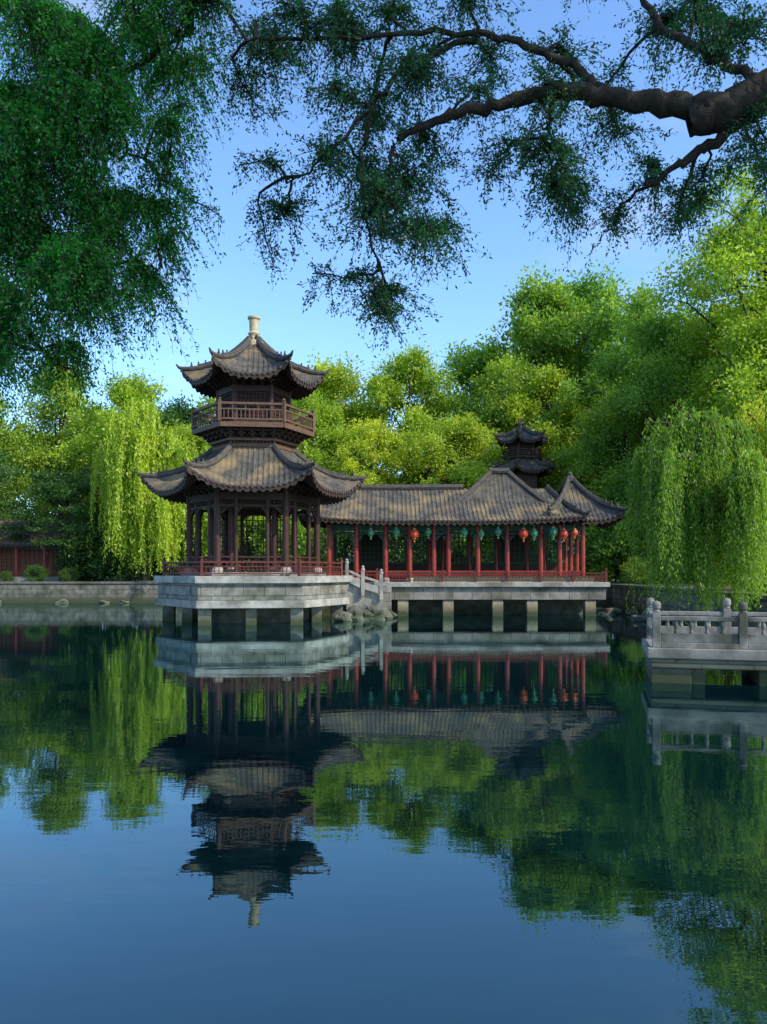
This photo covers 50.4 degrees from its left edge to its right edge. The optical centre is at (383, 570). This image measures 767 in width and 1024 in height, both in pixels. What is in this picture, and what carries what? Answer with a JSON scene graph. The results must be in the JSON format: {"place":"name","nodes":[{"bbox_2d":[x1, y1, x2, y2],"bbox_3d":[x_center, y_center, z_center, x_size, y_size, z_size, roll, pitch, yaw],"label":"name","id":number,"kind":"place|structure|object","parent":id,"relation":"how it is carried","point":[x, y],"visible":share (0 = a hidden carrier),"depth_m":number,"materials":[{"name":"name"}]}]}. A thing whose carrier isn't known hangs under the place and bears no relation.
{"place":"outdoors","nodes":[
{"label":"outdoors","id":0,"kind":"place"},
{"bbox_2d":[0,603,766,1023],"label":"lake water","id":1,"kind":"structure","parent":0,"point":[482,819],"depth_m":6.76,"materials":[{"name":"blue liquid"}]},
{"bbox_2d":[54,599,67,602],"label":"shore rock","id":2,"kind":"object","parent":1,"relation":"in","point":[62,601],"visible":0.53,"depth_m":52.98,"materials":[{"name":"stone"}]},
{"bbox_2d":[135,315,368,624],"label":"pagoda tower","id":3,"kind":"structure","parent":1,"relation":"in","point":[252,461],"depth_m":33.29,"materials":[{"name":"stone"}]},
{"bbox_2d":[333,611,351,621],"bbox_3d":[-1.685,2.009,34.284,0.837,0.632,0.732,0,0,-44],"label":"garden rock","id":4,"kind":"object","parent":1,"relation":"in","point":[344,616],"visible":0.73,"depth_m":34.09,"materials":[{"name":"stone"}]},
{"bbox_2d":[347,605,364,620],"bbox_3d":[-1.303,1.995,34.949,1.115,1.054,1.136,0,0,0],"label":"garden rock","id":5,"kind":"object","parent":1,"relation":"in","point":[356,612],"visible":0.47,"depth_m":34.59,"materials":[{"name":"stone"}]},
{"bbox_2d":[357,606,370,616],"bbox_3d":[-0.846,2.000,35.454,1.402,0.930,1.282,0,0,33],"label":"garden rock","id":6,"kind":"object","parent":1,"relation":"in","point":[366,613],"visible":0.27,"depth_m":34.73,"materials":[{"name":"stone"}]},
{"bbox_2d":[345,559,390,612],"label":"stone steps","id":7,"kind":"structure","parent":1,"relation":"in","point":[362,594],"depth_m":35.75,"materials":[{"name":"grey stone"}]},
{"bbox_2d":[363,613,374,619],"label":"garden rock","id":8,"kind":"object","parent":1,"relation":"in","point":[369,616],"visible":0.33,"depth_m":34.73,"materials":[{"name":"stone"}]},
{"bbox_2d":[366,604,386,619],"bbox_3d":[-0.432,1.959,35.196,1.132,1.083,1.187,0,0,0],"label":"garden rock","id":9,"kind":"object","parent":1,"relation":"in","point":[380,614],"visible":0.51,"depth_m":34.77,"materials":[{"name":"stone"}]},
{"bbox_2d":[383,607,393,618],"bbox_3d":[-0.198,2.023,36.001,1.040,0.853,1.205,0,0,-45],"label":"garden rock","id":10,"kind":"object","parent":1,"relation":"in","point":[389,615],"visible":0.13,"depth_m":35.71,"materials":[{"name":"stone"}]},
{"bbox_2d":[297,468,628,615],"bbox_3d":[3.739,-0.770,40.883,15.549,8.840,6.566,0,0,0],"label":"waterside gallery","id":11,"kind":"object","parent":1,"relation":"in","point":[511,578],"visible":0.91,"depth_m":38.94,"materials":[{"name":"tile"}]},
{"bbox_2d":[367,529,373,539],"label":"lantern","id":12,"kind":"object","parent":11,"relation":"hanging from","point":[370,532],"visible":0.98,"depth_m":38.34,"materials":[{"name":"green fabric"}]},
{"bbox_2d":[393,528,399,538],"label":"lantern","id":13,"kind":"object","parent":11,"relation":"hanging from","point":[396,531],"visible":0.95,"depth_m":38.34,"materials":[{"name":"teal paper"}]},
{"bbox_2d":[410,525,418,542],"bbox_3d":[1.450,-1.826,38.450,0.418,0.988,0.440,0,0,0],"label":"lantern","id":14,"kind":"object","parent":11,"relation":"hanging from","point":[414,533],"visible":0.98,"depth_m":38.31,"materials":[{"name":"red fabric"}]},
{"bbox_2d":[425,528,430,538],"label":"lantern","id":15,"kind":"object","parent":11,"relation":"hanging from","point":[427,531],"visible":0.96,"depth_m":38.35,"materials":[{"name":"green fabric"}]},
{"bbox_2d":[460,528,467,539],"bbox_3d":[3.800,-1.905,38.450,0.342,0.872,0.360,0,0,0],"label":"lantern","id":16,"kind":"object","parent":11,"relation":"hanging from","point":[463,532],"visible":0.98,"depth_m":38.35,"materials":[{"name":"green fabric"}]},
{"bbox_2d":[478,530,483,539],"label":"lantern","id":17,"kind":"object","parent":11,"relation":"hanging from","point":[480,533],"visible":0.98,"depth_m":38.34,"materials":[{"name":"green fabric"}]},
{"bbox_2d":[494,528,501,538],"bbox_3d":[5.400,-1.946,38.450,0.323,0.843,0.340,0,0,0],"label":"lantern","id":18,"kind":"object","parent":11,"relation":"hanging from","point":[497,531],"visible":0.96,"depth_m":38.35,"materials":[{"name":"teal paper"}]},
{"bbox_2d":[519,524,527,541],"bbox_3d":[6.600,-1.857,38.450,0.418,0.988,0.440,0,0,0],"label":"lantern","id":19,"kind":"object","parent":11,"relation":"hanging from","point":[523,532],"visible":0.99,"depth_m":38.31,"materials":[{"name":"red paper"}]},
{"bbox_2d":[530,529,537,540],"bbox_3d":[7.100,-1.872,38.450,0.342,0.872,0.360,0,0,0],"label":"lantern","id":20,"kind":"object","parent":11,"relation":"hanging from","point":[533,533],"visible":0.98,"depth_m":38.35,"materials":[{"name":"green fabric"}]},
{"bbox_2d":[549,527,557,539],"bbox_3d":[8.000,-1.933,38.450,0.380,0.930,0.400,0,0,0],"label":"lantern","id":21,"kind":"object","parent":11,"relation":"hanging from","point":[553,531],"visible":0.98,"depth_m":38.33,"materials":[{"name":"green fabric"}]},
{"bbox_2d":[560,529,567,541],"bbox_3d":[8.500,-1.843,38.450,0.380,0.930,0.400,0,0,0],"label":"lantern","id":22,"kind":"object","parent":11,"relation":"hanging from","point":[563,533],"visible":0.99,"depth_m":38.32,"materials":[{"name":"red paper"}]},
{"bbox_2d":[571,523,577,538],"bbox_3d":[9.000,-1.911,38.450,0.304,0.814,0.320,0,0,0],"label":"lantern","id":23,"kind":"object","parent":11,"relation":"hanging from","point":[574,532],"visible":1,"depth_m":38.37,"materials":[{"name":"red fabric"}]},
{"bbox_2d":[596,607,605,611],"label":"shore rock","id":24,"kind":"object","parent":1,"relation":"in","point":[599,609],"visible":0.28,"depth_m":41.98,"materials":[{"name":"stone"}]},
{"bbox_2d":[598,607,621,614],"bbox_3d":[11.017,2.077,39.826,1.184,0.603,1.013,0,0,-37],"label":"shore rock","id":25,"kind":"object","parent":1,"relation":"in","point":[611,611],"visible":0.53,"depth_m":39.47,"materials":[{"name":"stone"}]},
{"bbox_2d":[625,609,640,614],"bbox_3d":[11.968,2.113,39.252,0.772,0.587,0.774,0,0,0],"label":"shore rock","id":26,"kind":"object","parent":1,"relation":"in","point":[632,612],"visible":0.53,"depth_m":39.03,"materials":[{"name":"stone"}]},
{"bbox_2d":[631,615,646,620],"bbox_3d":[11.061,2.110,34.596,1.112,0.521,1.042,0,0,-40],"label":"shore rock","id":27,"kind":"object","parent":1,"relation":"in","point":[638,618],"visible":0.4,"depth_m":34.32,"materials":[{"name":"stone"}]},
{"bbox_2d":[672,621,688,625],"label":"shore rock","id":28,"kind":"object","parent":1,"relation":"in","point":[685,624],"visible":0.27,"depth_m":31.41,"materials":[{"name":"stone"}]},
{"bbox_2d":[642,597,766,685],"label":"stone footbridge","id":29,"kind":"object","parent":1,"relation":"in","point":[676,652],"visible":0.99,"depth_m":15.20,"materials":[{"name":"grey stone"}]},
{"bbox_2d":[0,0,766,535],"label":"sky","id":30,"kind":"structure","parent":0,"point":[235,289],"materials":[{"name":"blue"}]},
{"bbox_2d":[100,546,740,590],"bbox_3d":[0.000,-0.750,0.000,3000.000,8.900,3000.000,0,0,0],"label":"ground","id":31,"kind":"structure","parent":0,"point":[123,580],"depth_m":64.86,"materials":[{"name":"green plant"}]},
{"bbox_2d":[0,475,28,519],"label":"broadleaf tree","id":32,"kind":"object","parent":31,"relation":"on","point":[7,495],"visible":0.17,"depth_m":61.91,"materials":[{"name":"green plant"}]},
{"bbox_2d":[0,390,51,513],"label":"broadleaf tree","id":33,"kind":"object","parent":31,"relation":"on","point":[3,422],"visible":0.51,"depth_m":65.07,"materials":[{"name":"green plant"}]},
{"bbox_2d":[0,449,55,537],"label":"layered pine tree","id":34,"kind":"object","parent":31,"relation":"on","point":[4,471],"visible":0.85,"depth_m":56.12,"materials":[{"name":"green plant"}]},
{"bbox_2d":[0,516,95,581],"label":"garden house","id":35,"kind":"structure","parent":31,"relation":"on","point":[18,556],"depth_m":58.68,"materials":[{"name":"red paint"}]},
{"bbox_2d":[0,363,111,521],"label":"broadleaf tree","id":36,"kind":"object","parent":31,"relation":"on","point":[47,422],"visible":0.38,"depth_m":66.40,"materials":[{"name":"green plant"}]},
{"bbox_2d":[0,466,113,581],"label":"layered pine tree","id":37,"kind":"object","parent":31,"relation":"on","point":[57,491],"visible":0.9,"depth_m":56.05,"materials":[{"name":"green plant"}]},
{"bbox_2d":[39,457,117,579],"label":"broadleaf tree","id":38,"kind":"object","parent":31,"relation":"on","point":[78,482],"visible":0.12,"depth_m":61.06,"materials":[{"name":"green plant"}]},
{"bbox_2d":[46,361,173,580],"bbox_3d":[-20.195,-7.399,63.529,11.050,17.530,11.359,0,0,-15],"label":"broadleaf tree","id":39,"kind":"object","parent":31,"relation":"on","point":[124,389],"visible":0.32,"depth_m":62.20,"materials":[{"name":"green plant"}]},
{"bbox_2d":[0,0,240,429],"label":"overhanging willow tree","id":40,"kind":"object","parent":31,"relation":"on","point":[54,117],"visible":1,"depth_m":7.25,"materials":[{"name":"green plant"}]},
{"bbox_2d":[86,394,197,580],"bbox_3d":[-16.185,-5.069,56.100,8.206,13.956,9.110,0,0,0],"label":"willow tree","id":41,"kind":"object","parent":31,"relation":"on","point":[132,502],"visible":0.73,"depth_m":53.78,"materials":[{"name":"green plant"}]},
{"bbox_2d":[157,419,212,531],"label":"broadleaf tree","id":42,"kind":"object","parent":31,"relation":"on","point":[182,433],"visible":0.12,"depth_m":59.34,"materials":[{"name":"green plant"}]},
{"bbox_2d":[191,440,262,565],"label":"willow tree","id":43,"kind":"object","parent":31,"relation":"on","point":[205,523],"visible":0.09,"depth_m":55.79,"materials":[{"name":"green plant"}]},
{"bbox_2d":[190,394,297,426],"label":"broadleaf tree","id":44,"kind":"object","parent":31,"relation":"on","point":[211,399],"visible":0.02,"depth_m":66.17,"materials":[{"name":"green plant"}]},
{"bbox_2d":[244,445,318,570],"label":"broadleaf tree","id":45,"kind":"object","parent":31,"relation":"on","point":[261,517],"visible":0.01,"depth_m":56.05,"materials":[{"name":"green plant"}]},
{"bbox_2d":[291,388,355,518],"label":"broadleaf tree","id":46,"kind":"object","parent":31,"relation":"on","point":[328,419],"visible":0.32,"depth_m":59.66,"materials":[{"name":"green plant"}]},
{"bbox_2d":[3,331,676,556],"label":"distant trees","id":47,"kind":"object","parent":31,"relation":"on","point":[180,413],"depth_m":78.66,"materials":[{"name":"green plant"}]},
{"bbox_2d":[292,349,400,480],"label":"broadleaf tree","id":48,"kind":"object","parent":31,"relation":"on","point":[339,384],"visible":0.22,"depth_m":64.44,"materials":[{"name":"green plant"}]},
{"bbox_2d":[324,412,412,548],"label":"broadleaf tree","id":49,"kind":"object","parent":31,"relation":"on","point":[363,436],"visible":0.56,"depth_m":56.72,"materials":[{"name":"green plant"}]},
{"bbox_2d":[0,497,762,591],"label":"shrub hedge","id":50,"kind":"object","parent":31,"relation":"on","point":[606,544],"visible":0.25,"depth_m":50.55,"materials":[{"name":"green plant"}]},
{"bbox_2d":[0,582,766,626],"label":"wall blocks","id":51,"kind":"structure","parent":31,"relation":"on","point":[94,592],"depth_m":53.45,"materials":[{"name":"stone"}]},
{"bbox_2d":[349,337,472,484],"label":"broadleaf tree","id":52,"kind":"object","parent":31,"relation":"on","point":[380,387],"visible":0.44,"depth_m":63.22,"materials":[{"name":"green plant"}]},
{"bbox_2d":[396,407,513,544],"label":"broadleaf tree","id":53,"kind":"object","parent":31,"relation":"on","point":[462,435],"visible":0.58,"depth_m":56.00,"materials":[{"name":"green plant"}]},
{"bbox_2d":[151,0,766,357],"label":"overhanging locust tree","id":54,"kind":"object","parent":31,"relation":"on","point":[731,110],"visible":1,"depth_m":7.38,"materials":[{"name":"green plant"}]},
{"bbox_2d":[395,328,526,488],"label":"broadleaf tree","id":55,"kind":"object","parent":31,"relation":"on","point":[464,365],"visible":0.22,"depth_m":65.54,"materials":[{"name":"green plant"}]},
{"bbox_2d":[429,347,602,488],"bbox_3d":[10.144,-7.816,61.816,13.905,18.457,13.152,0,0,22],"label":"broadleaf tree","id":56,"kind":"object","parent":31,"relation":"on","point":[507,370],"visible":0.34,"depth_m":59.77,"materials":[{"name":"green plant"}]},
{"bbox_2d":[486,417,555,560],"bbox_3d":[9.300,-4.750,55.000,4.927,11.300,4.766,0,0,0],"label":"distant pagoda","id":57,"kind":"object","parent":31,"relation":"on","point":[526,465],"visible":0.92,"depth_m":54.04,"materials":[{"name":"tile"}]},
{"bbox_2d":[495,358,604,561],"bbox_3d":[12.613,-7.072,60.047,9.067,16.795,9.458,0,0,-4],"label":"broadleaf tree","id":58,"kind":"object","parent":31,"relation":"on","point":[540,383],"visible":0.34,"depth_m":59.04,"materials":[{"name":"green plant"}]},
{"bbox_2d":[470,259,643,487],"bbox_3d":[13.733,-11.462,65.630,15.921,25.996,13.922,0,0,12],"label":"broadleaf tree","id":59,"kind":"object","parent":31,"relation":"on","point":[540,310],"visible":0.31,"depth_m":64.01,"materials":[{"name":"green plant"}]},
{"bbox_2d":[523,259,666,561],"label":"broadleaf tree","id":60,"kind":"object","parent":31,"relation":"on","point":[580,289],"visible":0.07,"depth_m":67.35,"materials":[{"name":"green plant"}]},
{"bbox_2d":[540,388,678,583],"bbox_3d":[15.917,-5.509,54.179,11.758,13.572,11.122,0,0,35],"label":"broadleaf tree","id":61,"kind":"object","parent":31,"relation":"on","point":[630,426],"visible":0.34,"depth_m":52.87,"materials":[{"name":"green plant"}]},
{"bbox_2d":[535,273,693,578],"bbox_3d":[18.640,-10.380,62.268,17.021,23.886,17.995,0,0,-3],"label":"broadleaf tree","id":62,"kind":"object","parent":31,"relation":"on","point":[610,311],"visible":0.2,"depth_m":59.93,"materials":[{"name":"green plant"}]},
{"bbox_2d":[567,287,751,582],"bbox_3d":[16.389,-7.940,49.703,12.704,18.637,12.048,0,0,35],"label":"broadleaf tree","id":63,"kind":"object","parent":31,"relation":"on","point":[663,380],"visible":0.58,"depth_m":48.84,"materials":[{"name":"green plant"}]},
{"bbox_2d":[635,335,745,433],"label":"broadleaf tree","id":64,"kind":"object","parent":31,"relation":"on","point":[700,383],"depth_m":54.61,"materials":[{"name":"green plant"}]},
{"bbox_2d":[621,399,766,626],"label":"willow tree","id":65,"kind":"object","parent":31,"relation":"on","point":[707,494],"visible":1,"depth_m":24.30,"materials":[{"name":"green plant"}]},
{"bbox_2d":[641,161,766,452],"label":"broadleaf tree","id":66,"kind":"object","parent":31,"relation":"on","point":[742,255],"visible":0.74,"depth_m":41.62,"materials":[{"name":"green plant"}]},
{"bbox_2d":[658,297,762,416],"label":"broadleaf tree","id":67,"kind":"object","parent":31,"relation":"on","point":[719,303],"visible":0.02,"depth_m":58.82,"materials":[{"name":"green plant"}]},
{"bbox_2d":[724,393,766,571],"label":"broadleaf tree","id":68,"kind":"object","parent":31,"relation":"on","point":[760,427],"visible":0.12,"depth_m":29.26,"materials":[{"name":"green plant"}]},
{"bbox_2d":[729,280,766,359],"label":"broadleaf tree","id":69,"kind":"object","parent":31,"relation":"on","point":[762,309],"visible":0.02,"depth_m":63.15,"materials":[{"name":"green plant"}]}
]}

